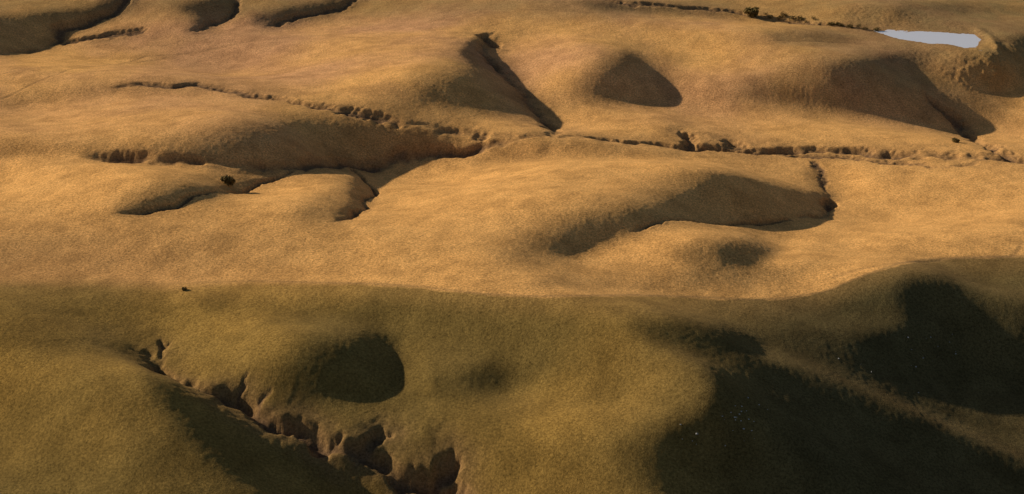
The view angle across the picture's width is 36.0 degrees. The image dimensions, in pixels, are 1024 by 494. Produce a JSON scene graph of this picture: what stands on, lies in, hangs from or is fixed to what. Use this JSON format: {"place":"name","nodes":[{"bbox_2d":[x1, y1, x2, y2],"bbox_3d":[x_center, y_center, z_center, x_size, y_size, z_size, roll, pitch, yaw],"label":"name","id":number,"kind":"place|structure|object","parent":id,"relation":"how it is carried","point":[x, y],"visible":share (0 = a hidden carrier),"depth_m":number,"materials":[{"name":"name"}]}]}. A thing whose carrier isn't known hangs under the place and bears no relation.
{"place":"outdoors","nodes":[
{"label":"outdoors","id":0,"kind":"place"},
{"bbox_2d":[0,0,1023,493],"bbox_3d":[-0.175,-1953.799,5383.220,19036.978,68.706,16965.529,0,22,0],"label":"grassland terrain","id":1,"kind":"structure","parent":0,"point":[514,246],"depth_m":497.38,"materials":[{"name":"brown plant"}]},
{"bbox_2d":[220,175,235,185],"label":"shrub","id":2,"kind":"object","parent":1,"relation":"on","point":[227,180],"visible":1,"depth_m":555.95,"materials":[{"name":"green plant"}]},
{"bbox_2d":[743,7,758,17],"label":"shrub","id":3,"kind":"object","parent":1,"relation":"on","point":[752,12],"visible":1,"depth_m":832.84,"materials":[{"name":"green plant"}]},
{"bbox_2d":[755,11,880,30],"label":"creek brush","id":4,"kind":"object","parent":1,"relation":"on","point":[830,23],"visible":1,"depth_m":823.93,"materials":[{"name":"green plant"}]},
{"bbox_2d":[680,334,955,445],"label":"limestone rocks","id":5,"kind":"object","parent":1,"relation":"on","point":[767,409],"visible":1,"depth_m":403.79,"materials":[{"name":"grey stone"}]},
{"bbox_2d":[952,137,959,142],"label":"shrub","id":6,"kind":"object","parent":1,"relation":"on","point":[955,140],"visible":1,"depth_m":655.93,"materials":[{"name":"green plant"}]},
{"bbox_2d":[875,30,980,47],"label":"pond water","id":7,"kind":"structure","parent":0,"point":[963,40],"depth_m":794.95,"materials":[{"name":"white liquid"}]}
]}

